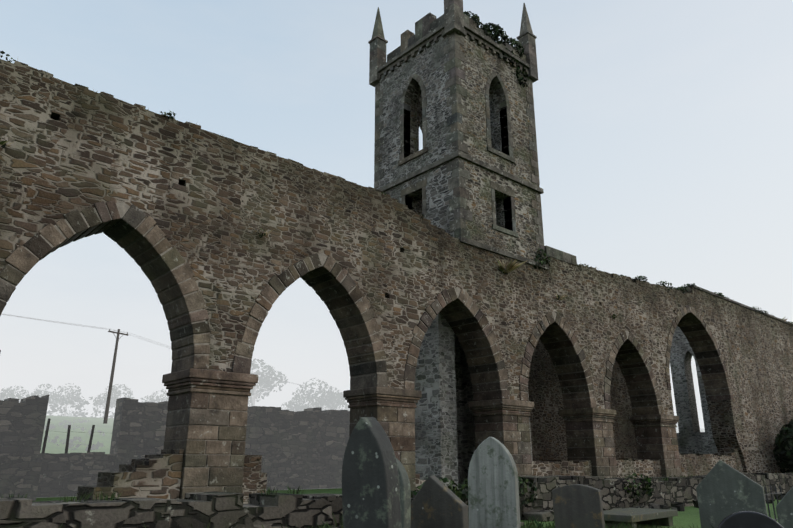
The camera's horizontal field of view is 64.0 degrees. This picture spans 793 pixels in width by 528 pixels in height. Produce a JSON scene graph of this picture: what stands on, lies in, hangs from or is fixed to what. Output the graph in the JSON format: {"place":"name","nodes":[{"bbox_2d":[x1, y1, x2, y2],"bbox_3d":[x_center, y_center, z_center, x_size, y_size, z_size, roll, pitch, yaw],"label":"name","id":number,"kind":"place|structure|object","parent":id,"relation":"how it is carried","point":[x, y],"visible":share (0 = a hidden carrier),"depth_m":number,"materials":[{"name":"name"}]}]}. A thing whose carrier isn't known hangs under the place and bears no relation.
{"place":"outdoors","nodes":[
{"label":"outdoors","id":0,"kind":"place"},
{"bbox_2d":[59,512,690,527],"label":"grass","id":1,"kind":"structure","parent":0,"point":[537,523],"depth_m":9.42,"materials":[{"name":"green plant"}]},
{"bbox_2d":[0,0,792,429],"label":"sky","id":2,"kind":"structure","parent":0,"point":[664,128],"materials":[{"name":"blue"}]},
{"bbox_2d":[32,415,780,527],"bbox_3d":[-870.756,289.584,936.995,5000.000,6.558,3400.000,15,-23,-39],"label":"ground","id":3,"kind":"structure","parent":0,"point":[689,516],"depth_m":29.00,"materials":[{"name":"green plant"}]},
{"bbox_2d":[41,418,101,452],"bbox_3d":[-10.668,5.785,20.632,4.397,1.434,0.097,15,-23,-39],"label":"field fence","id":4,"kind":"object","parent":3,"relation":"on","point":[67,438],"visible":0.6,"depth_m":20.59,"materials":[{"name":"brown wood"}]},
{"bbox_2d":[103,329,128,423],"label":"utility pole","id":5,"kind":"object","parent":3,"relation":"on","point":[105,420],"visible":0.92,"depth_m":54.06,"materials":[{"name":"brown wood"}]},
{"bbox_2d":[1,314,336,393],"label":"power wires","id":6,"kind":"object","parent":5,"relation":"attached to","point":[136,337],"visible":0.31,"depth_m":54.92,"materials":[{"name":"grey metal"}]},
{"bbox_2d":[0,395,349,500],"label":"wall","id":7,"kind":"structure","parent":3,"relation":"on","point":[305,448],"depth_m":20.74,"materials":[{"name":"stone"}]},
{"bbox_2d":[0,350,681,498],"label":"piers","id":8,"kind":"structure","parent":3,"relation":"on","point":[223,471],"depth_m":14.86,"materials":[{"name":"brown stone"}]},
{"bbox_2d":[0,358,704,450],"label":"treeline","id":9,"kind":"object","parent":3,"relation":"on","point":[327,400],"depth_m":75.57,"materials":[{"name":"grey plant"}]},
{"bbox_2d":[342,417,401,527],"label":"headstone","id":10,"kind":"object","parent":3,"relation":"on","point":[370,489],"visible":1,"depth_m":4.35,"materials":[{"name":"stone"}]},
{"bbox_2d":[0,59,792,472],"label":"arcade wall","id":11,"kind":"structure","parent":3,"relation":"on","point":[208,201],"depth_m":14.61,"materials":[{"name":"brown stone"}]},
{"bbox_2d":[0,202,730,415],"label":"arch stones","id":12,"kind":"object","parent":11,"relation":"attached to","point":[123,207],"visible":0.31,"depth_m":15.12,"materials":[{"name":"brown stone"}]},
{"bbox_2d":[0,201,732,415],"bbox_3d":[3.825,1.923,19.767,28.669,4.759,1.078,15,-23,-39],"label":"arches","id":13,"kind":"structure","parent":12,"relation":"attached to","point":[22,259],"depth_m":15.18,"materials":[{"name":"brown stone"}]},
{"bbox_2d":[101,92,681,290],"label":"wall plants","id":14,"kind":"object","parent":11,"relation":"on","point":[107,94],"depth_m":12.22,"materials":[{"name":"green plant"}]},
{"bbox_2d":[0,78,786,321],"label":"dry grass tufts","id":15,"kind":"object","parent":11,"relation":"on","point":[511,267],"visible":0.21,"depth_m":18.89,"materials":[{"name":"plant"}]},
{"bbox_2d":[0,11,792,510],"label":"wall ivy leaves","id":16,"kind":"object","parent":11,"relation":"attached to","point":[784,443],"visible":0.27,"depth_m":21.16,"materials":[{"name":"green plant"}]},
{"bbox_2d":[546,245,792,325],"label":"wall coping","id":17,"kind":"object","parent":11,"relation":"on","point":[561,255],"depth_m":21.80,"materials":[{"name":"grey stone"}]},
{"bbox_2d":[0,472,792,527],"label":"low wall","id":18,"kind":"structure","parent":3,"relation":"on","point":[221,509],"depth_m":8.25,"materials":[{"name":"grey stone"}]},
{"bbox_2d":[396,458,410,527],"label":"headstone","id":19,"kind":"object","parent":3,"relation":"on","point":[405,493],"visible":0.29,"depth_m":5.33,"materials":[{"name":"grey stone"}]},
{"bbox_2d":[72,448,742,503],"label":"low wall remains","id":20,"kind":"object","parent":3,"relation":"on","point":[154,476],"depth_m":12.22,"materials":[{"name":"stone"}]},
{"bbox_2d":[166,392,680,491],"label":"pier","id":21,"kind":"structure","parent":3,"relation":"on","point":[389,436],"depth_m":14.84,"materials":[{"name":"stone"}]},
{"bbox_2d":[410,475,468,527],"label":"headstone","id":22,"kind":"object","parent":3,"relation":"on","point":[436,502],"visible":0.9,"depth_m":5.71,"materials":[{"name":"grey stone"}]},
{"bbox_2d":[414,312,532,488],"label":"tower","id":23,"kind":"structure","parent":3,"relation":"on","point":[444,423],"depth_m":17.91,"materials":[{"name":"grey stone"}]},
{"bbox_2d":[376,35,541,259],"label":"tower","id":24,"kind":"structure","parent":23,"relation":"on","point":[480,65],"depth_m":20.44,"materials":[{"name":"grey stone"}]},
{"bbox_2d":[368,0,548,269],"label":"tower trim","id":25,"kind":"structure","parent":24,"relation":"attached to","point":[454,22],"depth_m":20.69,"materials":[{"name":"grey stone"}]},
{"bbox_2d":[468,437,520,527],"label":"headstone","id":26,"kind":"object","parent":3,"relation":"on","point":[493,492],"visible":1,"depth_m":7.07,"materials":[{"name":"grey stone"}]},
{"bbox_2d":[332,493,786,527],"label":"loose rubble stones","id":27,"kind":"object","parent":3,"relation":"on","point":[544,515],"visible":0.17,"depth_m":13.12,"materials":[{"name":"grey stone"}]},
{"bbox_2d":[552,484,604,527],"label":"headstone","id":28,"kind":"object","parent":3,"relation":"on","point":[577,505],"visible":1,"depth_m":7.58,"materials":[{"name":"grey stone"}]},
{"bbox_2d":[603,508,677,527],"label":"ledger tomb","id":29,"kind":"object","parent":3,"relation":"on","point":[648,516],"visible":0.73,"depth_m":10.49,"materials":[{"name":"grey stone"}]},
{"bbox_2d":[670,326,717,454],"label":"wall","id":30,"kind":"structure","parent":3,"relation":"on","point":[692,438],"depth_m":39.50,"materials":[{"name":"grey stone"}]},
{"bbox_2d":[696,460,767,527],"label":"headstone","id":31,"kind":"object","parent":3,"relation":"on","point":[723,489],"visible":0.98,"depth_m":8.20,"materials":[{"name":"grey stone"}]},
{"bbox_2d":[717,511,782,527],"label":"headstone","id":32,"kind":"object","parent":3,"relation":"on","point":[746,519],"visible":1,"depth_m":4.96,"materials":[{"name":"grey stone"}]},
{"bbox_2d":[764,483,782,520],"bbox_3d":[6.147,4.033,10.405,0.038,0.800,1.441,-16,-24,42],"label":"grave railing","id":33,"kind":"object","parent":3,"relation":"on","point":[771,493],"visible":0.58,"depth_m":10.53,"materials":[{"name":"black metal"}]},
{"bbox_2d":[776,487,792,527],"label":"headstone","id":34,"kind":"object","parent":3,"relation":"on","point":[784,508],"visible":1,"depth_m":6.16,"materials":[{"name":"grey stone"}]},
{"bbox_2d":[528,339,637,460],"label":"wall","id":35,"kind":"structure","parent":0,"point":[548,434],"depth_m":24.56,"materials":[{"name":"brown stone"}]}
]}

